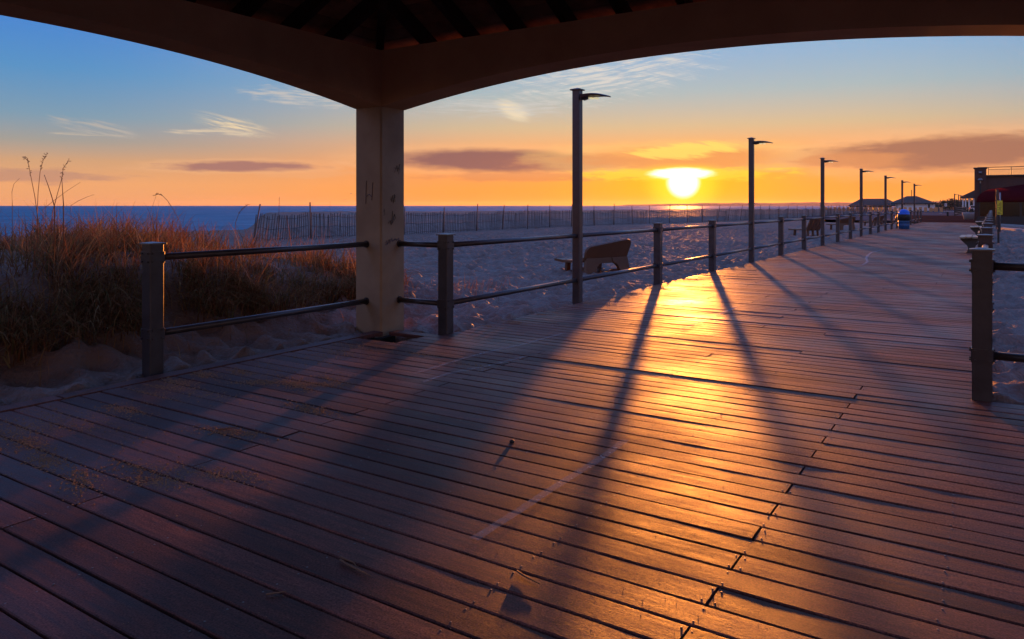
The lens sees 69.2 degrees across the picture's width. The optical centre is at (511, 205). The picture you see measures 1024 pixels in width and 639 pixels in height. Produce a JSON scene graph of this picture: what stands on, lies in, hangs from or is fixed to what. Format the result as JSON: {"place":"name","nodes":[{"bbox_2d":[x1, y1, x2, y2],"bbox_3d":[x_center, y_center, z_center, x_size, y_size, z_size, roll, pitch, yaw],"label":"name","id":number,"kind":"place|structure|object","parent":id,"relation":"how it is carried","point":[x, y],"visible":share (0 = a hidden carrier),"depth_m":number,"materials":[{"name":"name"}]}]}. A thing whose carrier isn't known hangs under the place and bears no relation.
{"place":"outdoors","nodes":[
{"label":"outdoors","id":0,"kind":"place"},
{"bbox_2d":[278,217,278,267],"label":"grass stalk","id":1,"kind":"object","parent":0,"point":[278,239],"depth_m":9.80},
{"bbox_2d":[0,206,893,236],"bbox_3d":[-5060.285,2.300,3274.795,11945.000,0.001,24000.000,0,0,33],"label":"sea","id":2,"kind":"structure","parent":0,"point":[247,216],"depth_m":350.45,"materials":[{"name":"liquid"}]},
{"bbox_2d":[0,206,1023,405],"bbox_3d":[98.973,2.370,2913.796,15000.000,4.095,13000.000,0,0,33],"label":"ground","id":3,"kind":"structure","parent":0,"point":[530,263],"depth_m":11.59,"materials":[{"name":"beige sand"}]},
{"bbox_2d":[12,178,19,261],"bbox_3d":[-5.018,0.185,7.499,0.082,0.927,0.006,0,0,1],"label":"grass stalk","id":4,"kind":"object","parent":3,"relation":"on","point":[12,225],"depth_m":7.50,"materials":[{"name":"brown plant"}]},
{"bbox_2d":[22,156,37,267],"bbox_3d":[-4.804,0.072,7.398,0.153,1.133,0.032,0,0,1],"label":"grass stalk","id":5,"kind":"object","parent":3,"relation":"on","point":[35,203],"depth_m":7.40,"materials":[{"name":"brown plant"}]},
{"bbox_2d":[37,153,47,211],"bbox_3d":[-4.805,0.032,7.596,0.121,1.164,0.048,0,0,-12],"label":"grass stalk","id":6,"kind":"object","parent":3,"relation":"on","point":[39,179],"depth_m":7.60,"materials":[{"name":"brown plant"}]},
{"bbox_2d":[44,175,54,277],"bbox_3d":[-4.551,0.208,7.298,0.109,1.022,0.012,0,0,-2],"label":"grass stalk","id":7,"kind":"object","parent":3,"relation":"on","point":[54,218],"depth_m":7.30,"materials":[{"name":"brown plant"}]},
{"bbox_2d":[52,161,67,245],"bbox_3d":[-4.675,0.044,7.702,0.198,1.078,0.035,0,0,-4],"label":"grass stalk","id":8,"kind":"object","parent":3,"relation":"on","point":[55,201],"depth_m":7.70,"materials":[{"name":"brown plant"}]},
{"bbox_2d":[62,184,63,282],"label":"grass stalk","id":9,"kind":"object","parent":3,"relation":"on","point":[63,229],"depth_m":7.30,"materials":[{"name":"brown plant"}]},
{"bbox_2d":[153,193,180,261],"bbox_3d":[-4.007,0.260,8.609,0.326,0.827,0.049,0,0,-4],"label":"grass stalk","id":10,"kind":"object","parent":3,"relation":"on","point":[177,217],"depth_m":8.60,"materials":[{"name":"brown plant"}]},
{"bbox_2d":[235,204,249,258],"bbox_3d":[-3.451,0.342,9.501,0.187,0.730,0.041,0,0,-2],"label":"grass stalk","id":11,"kind":"object","parent":3,"relation":"on","point":[235,226],"depth_m":9.50,"materials":[{"name":"brown plant"}]},
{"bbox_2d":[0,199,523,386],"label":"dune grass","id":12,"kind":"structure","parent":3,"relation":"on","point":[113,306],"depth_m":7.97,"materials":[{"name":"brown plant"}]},
{"bbox_2d":[0,222,1023,638],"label":"boardwalk","id":13,"kind":"structure","parent":3,"relation":"on","point":[902,518],"depth_m":3.78,"materials":[{"name":"brown wood"}]},
{"bbox_2d":[139,241,368,376],"bbox_3d":[-2.354,0.911,7.277,0.161,1.218,2.620,0,0,33],"label":"railing","id":14,"kind":"object","parent":13,"relation":"on","point":[154,330],"visible":0.98,"depth_m":6.25,"materials":[{"name":"brown wood"}]},
{"bbox_2d":[266,591,286,594],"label":"dry reed","id":15,"kind":"object","parent":13,"relation":"on","point":[275,592],"visible":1,"depth_m":2.67,"materials":[{"name":"beige plant"}]},
{"bbox_2d":[339,555,370,575],"bbox_3d":[-0.600,1.385,2.860,0.195,0.020,0.028,0,0,41],"label":"dry reed","id":16,"kind":"object","parent":13,"relation":"on","point":[348,564],"visible":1,"depth_m":2.88,"materials":[{"name":"brown plant"}]},
{"bbox_2d":[0,273,865,632],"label":"sand scatter","id":17,"kind":"object","parent":13,"relation":"on","point":[138,467],"visible":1,"depth_m":4.67,"materials":[{"name":"beige sand"}]},
{"bbox_2d":[0,0,1023,340],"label":"pavilion","id":18,"kind":"structure","parent":13,"relation":"on","point":[378,66],"depth_m":7.26,"materials":[{"name":"beige paint"}]},
{"bbox_2d":[516,570,539,583],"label":"dry reed","id":19,"kind":"object","parent":13,"relation":"on","point":[522,574],"visible":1,"depth_m":2.78,"materials":[{"name":"beige plant"}]},
{"bbox_2d":[397,209,921,334],"bbox_3d":[16.654,0.911,35.562,0.740,1.218,65.049,0,0,33],"label":"railing","id":20,"kind":"object","parent":13,"relation":"on","point":[445,244],"visible":0.94,"depth_m":10.89,"materials":[{"name":"brown wood"}]},
{"bbox_2d":[897,209,909,228],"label":"litter bin","id":21,"kind":"object","parent":13,"relation":"on","point":[903,217],"visible":1,"depth_m":44.31,"materials":[{"name":"blue plastic"}]},
{"bbox_2d":[959,222,983,252],"bbox_3d":[13.927,0.958,22.433,0.632,0.877,1.900,0,0,33],"label":"bench","id":22,"kind":"object","parent":13,"relation":"on","point":[969,241],"visible":0.74,"depth_m":21.82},
{"bbox_2d":[970,217,986,234],"bbox_3d":[20.555,0.958,32.676,0.632,0.877,1.900,0,0,33],"label":"bench","id":23,"kind":"object","parent":13,"relation":"on","point":[975,229],"visible":0.54,"depth_m":32.09,"materials":[{"name":"wood"}]},
{"bbox_2d":[975,221,983,225],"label":"bench","id":24,"kind":"object","parent":13,"relation":"on","point":[978,223],"visible":0.47,"depth_m":42.53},
{"bbox_2d":[969,210,1023,401],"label":"railing","id":25,"kind":"object","parent":13,"relation":"on","point":[984,353],"visible":1,"depth_m":5.31,"materials":[{"name":"brown wood"}]},
{"bbox_2d":[253,202,866,240],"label":"snow fence","id":26,"kind":"object","parent":3,"relation":"on","point":[616,218],"visible":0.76,"depth_m":46.08,"materials":[{"name":"wood"}]},
{"bbox_2d":[570,88,610,303],"bbox_3d":[1.132,-0.096,10.643,0.600,3.232,0.210,0,0,33],"label":"street lamp","id":27,"kind":"object","parent":3,"relation":"on","point":[578,96],"visible":0.96,"depth_m":10.71,"materials":[{"name":"brown metal"}]},
{"bbox_2d":[554,239,630,273],"bbox_3d":[1.716,1.120,15.766,1.272,0.856,1.144,0,0,-35],"label":"bench","id":28,"kind":"object","parent":3,"relation":"on","point":[596,256],"visible":0.84,"depth_m":15.41,"materials":[{"name":"brown wood"}]},
{"bbox_2d":[747,137,771,262],"bbox_3d":[6.168,-0.096,18.425,0.600,3.232,0.210,0,0,33],"label":"street lamp","id":29,"kind":"object","parent":3,"relation":"on","point":[752,142],"visible":0.95,"depth_m":18.49,"materials":[{"name":"grey metal"}]},
{"bbox_2d":[788,219,820,235],"bbox_3d":[13.907,1.055,35.075,1.166,0.916,1.182,0,0,-37],"label":"bench","id":30,"kind":"object","parent":3,"relation":"on","point":[813,225],"visible":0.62,"depth_m":34.75,"materials":[{"name":"brown wood"}]},
{"bbox_2d":[820,157,837,245],"bbox_3d":[11.205,-0.096,26.208,0.600,3.232,0.210,0,0,33],"label":"street lamp","id":31,"kind":"object","parent":3,"relation":"on","point":[823,161],"visible":0.94,"depth_m":26.27,"materials":[{"name":"grey metal"}]},
{"bbox_2d":[826,217,855,229],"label":"beach lounger","id":32,"kind":"object","parent":3,"relation":"on","point":[844,221],"visible":0.63,"depth_m":43.43,"materials":[{"name":"brown wood"}]},
{"bbox_2d":[860,168,872,236],"bbox_3d":[16.241,-0.096,33.990,0.600,3.232,0.210,0,0,33],"label":"street lamp","id":33,"kind":"object","parent":3,"relation":"on","point":[861,199],"visible":0.91,"depth_m":34.05,"materials":[{"name":"grey metal"}]},
{"bbox_2d":[863,215,883,225],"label":"beach lounger","id":34,"kind":"object","parent":3,"relation":"on","point":[874,222],"visible":0.68,"depth_m":52.86,"materials":[{"name":"brown wood"}]},
{"bbox_2d":[820,207,942,211],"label":"barrier fence","id":35,"kind":"object","parent":3,"relation":"on","point":[910,208],"visible":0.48,"depth_m":173.67,"materials":[{"name":"orange wood"}]},
{"bbox_2d":[884,175,893,230],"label":"street lamp","id":36,"kind":"object","parent":3,"relation":"on","point":[885,200],"visible":0.92,"depth_m":41.84,"materials":[{"name":"grey metal"}]},
{"bbox_2d":[901,180,910,208],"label":"street lamp","id":37,"kind":"object","parent":3,"relation":"on","point":[902,182],"visible":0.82,"depth_m":49.61,"materials":[{"name":"grey metal"}]},
{"bbox_2d":[913,184,921,223],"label":"street lamp","id":38,"kind":"object","parent":3,"relation":"on","point":[914,185],"visible":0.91,"depth_m":57.40,"materials":[{"name":"grey metal"}]},
{"bbox_2d":[960,191,973,211],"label":"porch building","id":39,"kind":"structure","parent":3,"relation":"on","point":[969,195],"depth_m":174.53,"materials":[{"name":"white wood"}]},
{"bbox_2d":[996,190,998,228],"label":"pole","id":40,"kind":"object","parent":3,"relation":"on","point":[997,194],"visible":0.43,"depth_m":44.76,"materials":[{"name":"grey metal"}]},
{"bbox_2d":[973,166,1023,222],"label":"brick building","id":41,"kind":"structure","parent":3,"relation":"on","point":[983,181],"depth_m":60.67,"materials":[{"name":"brick"}]},
{"bbox_2d":[976,184,1023,224],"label":"awning tent","id":42,"kind":"object","parent":3,"relation":"on","point":[1012,198],"visible":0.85,"depth_m":55.09,"materials":[{"name":"red fabric"}]},
{"bbox_2d":[997,199,1002,242],"bbox_3d":[18.517,0.675,28.161,0.176,1.849,0.107,0,0,33],"label":"sign post","id":43,"kind":"object","parent":3,"relation":"on","point":[999,207],"visible":0.98,"depth_m":28.15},
{"bbox_2d":[999,193,1000,231],"bbox_3d":[26.317,0.447,40.000,0.065,2.307,0.065,0,0,-35],"label":"pole","id":44,"kind":"object","parent":3,"relation":"on","point":[1000,215],"visible":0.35,"depth_m":39.97,"materials":[{"name":"metal"}]},
{"bbox_2d":[1001,227,1023,231],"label":"kerb","id":45,"kind":"structure","parent":3,"relation":"on","point":[1014,229],"depth_m":41.84,"materials":[{"name":"concrete"}]},
{"bbox_2d":[1001,224,1023,227],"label":"kerb","id":46,"kind":"structure","parent":3,"relation":"on","point":[1010,225],"depth_m":50.53,"materials":[{"name":"concrete"}]},
{"bbox_2d":[0,15,1023,205],"label":"sky","id":47,"kind":"structure","parent":0,"point":[131,122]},
{"bbox_2d":[617,201,972,205],"bbox_3d":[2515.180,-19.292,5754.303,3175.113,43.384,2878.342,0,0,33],"label":"hills","id":48,"kind":"structure","parent":0,"point":[780,204],"depth_m":5339.38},
{"bbox_2d":[795,209,962,221],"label":"path","id":49,"kind":"structure","parent":0,"point":[865,217],"depth_m":117.10,"materials":[{"name":"grey"}]},
{"bbox_2d":[848,199,895,209],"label":"beach shelter","id":50,"kind":"object","parent":49,"relation":"on","point":[873,203],"visible":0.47,"depth_m":227.91,"materials":[{"name":"grey"}]},
{"bbox_2d":[889,190,935,210],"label":"white building","id":51,"kind":"structure","parent":49,"relation":"on","point":[919,202],"depth_m":211.26,"materials":[{"name":"white paint"}]},
{"bbox_2d":[935,200,948,209],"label":"shrub","id":52,"kind":"object","parent":49,"relation":"on","point":[938,206],"visible":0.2,"depth_m":249.15,"materials":[{"name":"green plant"}]},
{"bbox_2d":[936,200,955,209],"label":"shrub","id":53,"kind":"object","parent":49,"relation":"on","point":[942,201],"visible":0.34,"depth_m":240.29,"materials":[{"name":"green plant"}]},
{"bbox_2d":[944,198,961,209],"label":"shrub","id":54,"kind":"object","parent":49,"relation":"on","point":[952,201],"visible":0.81,"depth_m":231.73,"materials":[{"name":"green plant"}]},
{"bbox_2d":[954,207,968,215],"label":"railing","id":55,"kind":"object","parent":49,"relation":"on","point":[959,210],"visible":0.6,"depth_m":120.73,"materials":[{"name":"grey wood"}]},
{"bbox_2d":[893,215,973,222],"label":"deck","id":56,"kind":"structure","parent":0,"point":[943,218],"depth_m":74.65,"materials":[{"name":"wood"}]},
{"bbox_2d":[962,212,973,218],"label":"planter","id":57,"kind":"object","parent":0,"point":[967,215],"visible":0.62,"depth_m":74.83,"materials":[{"name":"concrete"}]}
]}

